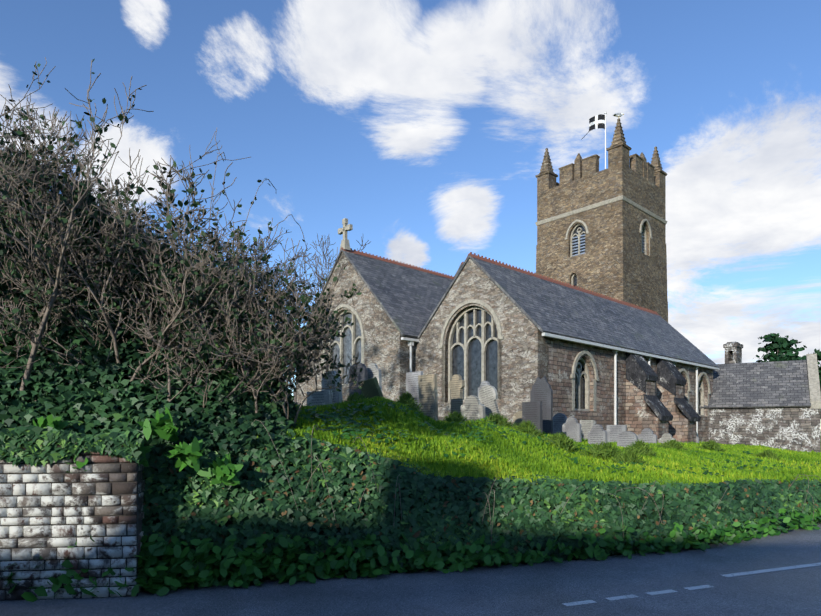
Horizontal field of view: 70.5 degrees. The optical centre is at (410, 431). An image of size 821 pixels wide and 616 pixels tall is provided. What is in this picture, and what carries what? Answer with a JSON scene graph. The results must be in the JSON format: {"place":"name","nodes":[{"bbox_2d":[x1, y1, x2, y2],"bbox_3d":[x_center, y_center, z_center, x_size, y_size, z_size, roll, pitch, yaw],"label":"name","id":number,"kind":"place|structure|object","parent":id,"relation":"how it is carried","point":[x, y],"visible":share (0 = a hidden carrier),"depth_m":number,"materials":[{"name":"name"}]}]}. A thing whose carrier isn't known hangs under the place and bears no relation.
{"place":"outdoors","nodes":[
{"label":"outdoors","id":0,"kind":"place"},
{"bbox_2d":[0,144,318,459],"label":"bush","id":1,"kind":"object","parent":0,"point":[87,415],"visible":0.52,"depth_m":6.57,"materials":[{"name":"green plant"}]},
{"bbox_2d":[0,523,820,615],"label":"road","id":2,"kind":"structure","parent":0,"point":[547,588],"depth_m":5.84,"materials":[{"name":"asphalt"}]},
{"bbox_2d":[562,562,820,605],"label":"road markings","id":3,"kind":"object","parent":2,"relation":"on","point":[690,588],"visible":1,"depth_m":6.01,"materials":[{"name":"paint"}]},
{"bbox_2d":[0,0,820,395],"label":"sky","id":4,"kind":"structure","parent":0,"point":[427,126],"materials":[{"name":"blue"}]},
{"bbox_2d":[415,259,547,424],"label":"gable wall","id":5,"kind":"structure","parent":0,"point":[521,343],"depth_m":20.05,"materials":[{"name":"grey stone"}]},
{"bbox_2d":[144,423,820,589],"bbox_3d":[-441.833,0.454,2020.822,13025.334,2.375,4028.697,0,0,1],"label":"terrain ground","id":6,"kind":"structure","parent":0,"point":[229,522],"depth_m":6.79,"materials":[{"name":"green plant"}]},
{"bbox_2d":[0,438,144,600],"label":"roadside stone wall","id":7,"kind":"structure","parent":6,"relation":"on","point":[62,530],"depth_m":5.61,"materials":[{"name":"grey stone"}]},
{"bbox_2d":[0,425,144,466],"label":"wall ivy","id":8,"kind":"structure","parent":7,"relation":"attached to","point":[47,437],"depth_m":5.55,"materials":[{"name":"green plant"}]},
{"bbox_2d":[0,209,230,430],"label":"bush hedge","id":9,"kind":"object","parent":6,"relation":"on","point":[126,372],"visible":0.02,"depth_m":6.69,"materials":[{"name":"green plant"}]},
{"bbox_2d":[33,406,243,485],"bbox_3d":[-2.809,0.158,5.895,2.155,0.844,0.633,0,0,-13],"label":"broad-leaved plant","id":10,"kind":"object","parent":6,"relation":"on","point":[224,470],"visible":0.69,"depth_m":5.99,"materials":[{"name":"green plant"}]},
{"bbox_2d":[0,57,369,423],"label":"thorn bush","id":11,"kind":"object","parent":6,"relation":"on","point":[46,312],"depth_m":6.37,"materials":[{"name":"plant"}]},
{"bbox_2d":[248,257,317,316],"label":"bare tree","id":12,"kind":"object","parent":6,"relation":"on","point":[303,277],"visible":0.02,"depth_m":46.14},
{"bbox_2d":[222,234,369,402],"bbox_3d":[-7.533,-6.531,38.341,14.263,15.305,14.425,0,0,-36],"label":"bare tree","id":13,"kind":"object","parent":6,"relation":"on","point":[321,277],"visible":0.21,"depth_m":36.28,"materials":[{"name":"brown plant"}]},
{"bbox_2d":[307,390,332,406],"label":"headstone","id":14,"kind":"object","parent":6,"relation":"on","point":[318,398],"visible":0.36,"depth_m":11.91,"materials":[{"name":"grey stone"}]},
{"bbox_2d":[321,371,341,404],"bbox_3d":[-1.679,-0.594,12.469,0.090,1.389,0.620,-4,3,-43],"label":"headstone","id":15,"kind":"object","parent":6,"relation":"on","point":[337,396],"visible":0.34,"depth_m":12.32,"materials":[{"name":"grey stone"}]},
{"bbox_2d":[297,252,416,405],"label":"church chancel walls","id":16,"kind":"structure","parent":6,"relation":"on","point":[386,349],"depth_m":23.81,"materials":[{"name":"grey stone"}]},
{"bbox_2d":[322,304,365,385],"bbox_3d":[-2.864,-3.737,25.415,0.370,3.556,3.180,0,0,-43],"label":"window tracery","id":17,"kind":"object","parent":16,"relation":"in","point":[352,329],"visible":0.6,"depth_m":25.16,"materials":[{"name":"beige stone"}]},
{"bbox_2d":[332,313,360,383],"bbox_3d":[-2.703,-3.644,25.566,0.001,3.330,2.620,0,0,-43],"label":"window glass","id":18,"kind":"object","parent":17,"relation":"in","point":[347,347],"visible":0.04,"depth_m":25.65,"materials":[{"name":"grey glass"}]},
{"bbox_2d":[338,218,352,250],"bbox_3d":[-2.860,-8.579,25.418,0.320,1.380,0.880,0,0,-43],"label":"stone cross","id":19,"kind":"object","parent":16,"relation":"on","point":[345,244],"visible":0.98,"depth_m":25.33,"materials":[{"name":"stone"}]},
{"bbox_2d":[299,249,452,343],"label":"church roof","id":20,"kind":"structure","parent":16,"relation":"on","point":[407,299],"depth_m":25.30,"materials":[{"name":"grey stone"}]},
{"bbox_2d":[340,247,454,278],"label":"roof ridge tiles","id":21,"kind":"object","parent":20,"relation":"on","point":[396,262],"visible":0.21,"depth_m":27.42,"materials":[{"name":"red tile"}]},
{"bbox_2d":[349,363,367,396],"bbox_3d":[-1.303,-0.801,14.490,0.090,1.796,0.620,0,0,-44],"label":"headstone","id":22,"kind":"object","parent":6,"relation":"on","point":[362,375],"visible":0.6,"depth_m":14.41,"materials":[{"name":"stone"}]},
{"bbox_2d":[358,377,382,398],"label":"headstone","id":23,"kind":"object","parent":6,"relation":"on","point":[371,388],"visible":0.36,"depth_m":12.88,"materials":[{"name":"stone"}]},
{"bbox_2d":[367,363,381,390],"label":"headstone","id":24,"kind":"object","parent":6,"relation":"on","point":[373,370],"visible":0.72,"depth_m":14.52,"materials":[{"name":"grey stone"}]},
{"bbox_2d":[406,371,422,404],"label":"headstone","id":25,"kind":"object","parent":6,"relation":"on","point":[411,382],"visible":0.36,"depth_m":14.94,"materials":[{"name":"grey stone"}]},
{"bbox_2d":[418,374,437,421],"bbox_3d":[0.411,-0.568,13.452,0.090,1.465,0.520,-3,2,-44],"label":"headstone","id":26,"kind":"object","parent":6,"relation":"on","point":[428,394],"visible":0.64,"depth_m":13.36,"materials":[{"name":"beige stone"}]},
{"bbox_2d":[449,375,464,413],"bbox_3d":[1.189,-0.598,14.961,0.090,1.699,0.500,0,0,-39],"label":"headstone","id":27,"kind":"object","parent":6,"relation":"on","point":[456,384],"visible":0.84,"depth_m":14.90,"materials":[{"name":"beige stone"}]},
{"bbox_2d":[461,395,485,420],"bbox_3d":[1.446,-0.291,13.386,0.090,1.077,0.660,-11,10,-42],"label":"headstone","id":28,"kind":"object","parent":6,"relation":"on","point":[472,407],"visible":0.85,"depth_m":13.29,"materials":[{"name":"grey stone"}]},
{"bbox_2d":[143,439,820,565],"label":"dead leaves","id":29,"kind":"object","parent":6,"relation":"on","point":[415,535],"visible":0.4,"depth_m":6.87,"materials":[{"name":"brown plant"}]},
{"bbox_2d":[478,381,489,414],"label":"headstone","id":30,"kind":"object","parent":6,"relation":"on","point":[483,383],"visible":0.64,"depth_m":16.44,"materials":[{"name":"grey stone"}]},
{"bbox_2d":[478,385,499,424],"bbox_3d":[1.993,-0.386,14.031,0.090,1.491,0.512,-7,-9,-46],"label":"headstone","id":31,"kind":"object","parent":6,"relation":"on","point":[488,395],"visible":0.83,"depth_m":14.02,"materials":[{"name":"grey stone"}]},
{"bbox_2d":[513,411,521,425],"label":"headstone","id":32,"kind":"object","parent":6,"relation":"on","point":[517,417],"visible":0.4,"depth_m":16.48,"materials":[{"name":"grey stone"}]},
{"bbox_2d":[522,401,542,433],"bbox_3d":[2.919,-0.132,13.941,0.090,1.142,0.550,0,0,-38],"label":"headstone","id":33,"kind":"object","parent":6,"relation":"on","point":[532,412],"visible":0.43,"depth_m":13.83,"materials":[{"name":"stone"}]},
{"bbox_2d":[247,396,820,487],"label":"bank grass","id":34,"kind":"structure","parent":6,"relation":"on","point":[521,460],"depth_m":9.03,"materials":[{"name":"green plant"}]},
{"bbox_2d":[530,376,552,434],"bbox_3d":[3.476,-0.487,15.435,0.620,1.922,0.090,0,0,43],"label":"headstone","id":35,"kind":"object","parent":6,"relation":"on","point":[541,390],"visible":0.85,"depth_m":15.30,"materials":[{"name":"stone"}]},
{"bbox_2d":[553,413,566,434],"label":"headstone","id":36,"kind":"object","parent":6,"relation":"on","point":[559,420],"visible":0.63,"depth_m":16.91,"materials":[{"name":"grey stone"}]},
{"bbox_2d":[401,332,719,435],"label":"gutters and downpipes","id":37,"kind":"object","parent":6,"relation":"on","point":[411,341],"visible":0.73,"depth_m":22.53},
{"bbox_2d":[341,391,785,465],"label":"grass tussocks","id":38,"kind":"object","parent":6,"relation":"on","point":[563,441],"depth_m":11.58,"materials":[{"name":"green plant"}]},
{"bbox_2d":[562,417,580,442],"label":"headstone","id":39,"kind":"object","parent":6,"relation":"on","point":[571,427],"visible":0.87,"depth_m":15.85,"materials":[{"name":"grey stone"}]},
{"bbox_2d":[445,306,712,442],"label":"church south aisle walls","id":40,"kind":"structure","parent":6,"relation":"on","point":[562,354],"depth_m":21.80,"materials":[{"name":"stone"}]},
{"bbox_2d":[414,255,718,367],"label":"church roof","id":41,"kind":"structure","parent":40,"relation":"on","point":[543,306],"depth_m":23.14,"materials":[{"name":"grey stone"}]},
{"bbox_2d":[468,252,659,315],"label":"roof ridge tiles","id":42,"kind":"object","parent":41,"relation":"on","point":[509,266],"visible":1,"depth_m":24.76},
{"bbox_2d":[438,299,710,416],"bbox_3d":[8.078,-2.736,25.663,15.010,4.055,4.510,0,0,-43],"label":"window tracery","id":43,"kind":"object","parent":40,"relation":"on","point":[577,373],"visible":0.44,"depth_m":21.43,"materials":[{"name":"beige stone"}]},
{"bbox_2d":[452,309,700,414],"bbox_3d":[8.080,-2.644,25.751,14.325,3.830,3.825,0,0,-43],"label":"window glass","id":44,"kind":"object","parent":43,"relation":"in","point":[474,366],"depth_m":21.39,"materials":[{"name":"grey glass"}]},
{"bbox_2d":[626,379,695,442],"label":"buttresses","id":45,"kind":"structure","parent":40,"relation":"attached to","point":[641,415],"depth_m":23.03,"materials":[{"name":"stone"}]},
{"bbox_2d":[626,353,700,421],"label":"buttress caps","id":46,"kind":"object","parent":45,"relation":"on","point":[668,376],"visible":0.85,"depth_m":23.11,"materials":[{"name":"grey stone"}]},
{"bbox_2d":[580,420,594,439],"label":"headstone","id":47,"kind":"object","parent":6,"relation":"on","point":[586,426],"visible":0.5,"depth_m":18.88,"materials":[{"name":"grey stone"}]},
{"bbox_2d":[588,424,606,444],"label":"headstone","id":48,"kind":"object","parent":6,"relation":"on","point":[597,433],"visible":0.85,"depth_m":14.88,"materials":[{"name":"grey stone"}]},
{"bbox_2d":[536,163,667,321],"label":"church tower","id":49,"kind":"structure","parent":6,"relation":"on","point":[614,261],"depth_m":38.64,"materials":[{"name":"stone"}]},
{"bbox_2d":[535,118,666,192],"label":"battlements","id":50,"kind":"object","parent":49,"relation":"on","point":[619,149],"visible":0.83,"depth_m":39.19,"materials":[{"name":"stone"}]},
{"bbox_2d":[535,195,666,225],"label":"church tower strings","id":51,"kind":"object","parent":49,"relation":"attached to","point":[615,199],"visible":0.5,"depth_m":38.89},
{"bbox_2d":[604,111,606,168],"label":"flagpole","id":52,"kind":"object","parent":49,"relation":"on","point":[605,112],"visible":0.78,"depth_m":40.66,"materials":[{"name":"white metal"}]},
{"bbox_2d":[582,114,604,138],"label":"flag","id":53,"kind":"object","parent":52,"relation":"attached to","point":[597,122],"visible":1,"depth_m":40.49,"materials":[{"name":"fabric"}]},
{"bbox_2d":[565,219,651,285],"bbox_3d":[13.499,-11.753,39.108,5.947,4.988,1.407,0,0,2],"label":"window surround","id":54,"kind":"object","parent":49,"relation":"in","point":[642,229],"visible":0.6,"depth_m":39.44,"materials":[{"name":"beige stone"}]},
{"bbox_2d":[572,234,644,255],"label":"belfry louvres","id":55,"kind":"object","parent":49,"relation":"in","point":[643,240],"visible":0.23,"depth_m":39.45,"materials":[{"name":"grey wood"}]},
{"bbox_2d":[573,226,643,286],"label":"church tower openings","id":56,"kind":"object","parent":49,"relation":"in","point":[575,277],"visible":0.02,"depth_m":39.58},
{"bbox_2d":[613,113,623,117],"bbox_3d":[13.432,-20.366,37.531,0.788,0.375,0.220,0,0,-14],"label":"seagull","id":57,"kind":"object","parent":49,"relation":"on","point":[618,115],"visible":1,"depth_m":37.47,"materials":[{"name":"white"}]},
{"bbox_2d":[607,425,626,442],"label":"headstone","id":58,"kind":"object","parent":6,"relation":"on","point":[614,432],"visible":0.43,"depth_m":17.90,"materials":[{"name":"grey stone"}]},
{"bbox_2d":[617,431,637,446],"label":"headstone","id":59,"kind":"object","parent":6,"relation":"on","point":[625,438],"visible":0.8,"depth_m":14.40,"materials":[{"name":"grey stone"}]},
{"bbox_2d":[637,428,656,442],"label":"headstone","id":60,"kind":"object","parent":6,"relation":"on","point":[648,435],"visible":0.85,"depth_m":17.83,"materials":[{"name":"grey stone"}]},
{"bbox_2d":[658,433,675,443],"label":"headstone","id":61,"kind":"object","parent":6,"relation":"on","point":[667,436],"visible":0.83,"depth_m":19.84,"materials":[{"name":"grey stone"}]},
{"bbox_2d":[709,407,820,452],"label":"church porch walls","id":62,"kind":"structure","parent":6,"relation":"on","point":[798,429],"depth_m":27.83,"materials":[{"name":"grey stone"}]},
{"bbox_2d":[723,341,742,363],"bbox_3d":[18.198,-1.689,32.768,1.000,6.620,0.720,0,0,-43],"label":"chimney stack","id":63,"kind":"object","parent":62,"relation":"on","point":[733,352],"visible":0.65,"depth_m":32.53,"materials":[{"name":"stone"}]},
{"bbox_2d":[699,360,810,408],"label":"outbuilding roof","id":64,"kind":"structure","parent":62,"relation":"on","point":[773,384],"depth_m":28.68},
{"bbox_2d":[806,354,820,408],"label":"gable coping","id":65,"kind":"object","parent":62,"relation":"on","point":[813,381],"visible":0.67,"depth_m":27.54,"materials":[{"name":"grey stone"}]},
{"bbox_2d":[756,333,820,391],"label":"conifer tree","id":66,"kind":"object","parent":6,"relation":"on","point":[783,345],"depth_m":44.41,"materials":[{"name":"green plant"}]},
{"bbox_2d":[797,349,820,390],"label":"conifer tree","id":67,"kind":"object","parent":6,"relation":"on","point":[818,352],"depth_m":46.00,"materials":[{"name":"green plant"}]},
{"label":"ground","id":68,"kind":"structure","parent":0,"visible":0},
{"bbox_2d":[5,508,820,601],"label":"hedge foot herbs","id":69,"kind":"object","parent":68,"relation":"on","point":[178,570],"visible":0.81,"depth_m":6.37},
{"bbox_2d":[142,419,820,587],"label":"ivy hedge","id":70,"kind":"object","parent":68,"relation":"on","point":[608,517],"depth_m":6.88,"materials":[{"name":"green plant"}]},
{"bbox_2d":[188,433,814,488],"bbox_3d":[2.397,0.506,8.627,19.798,1.074,1.775,0,0,-20],"label":"ivy fringe","id":71,"kind":"object","parent":70,"relation":"on","point":[549,482],"visible":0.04,"depth_m":7.55,"materials":[{"name":"green plant"}]}
]}

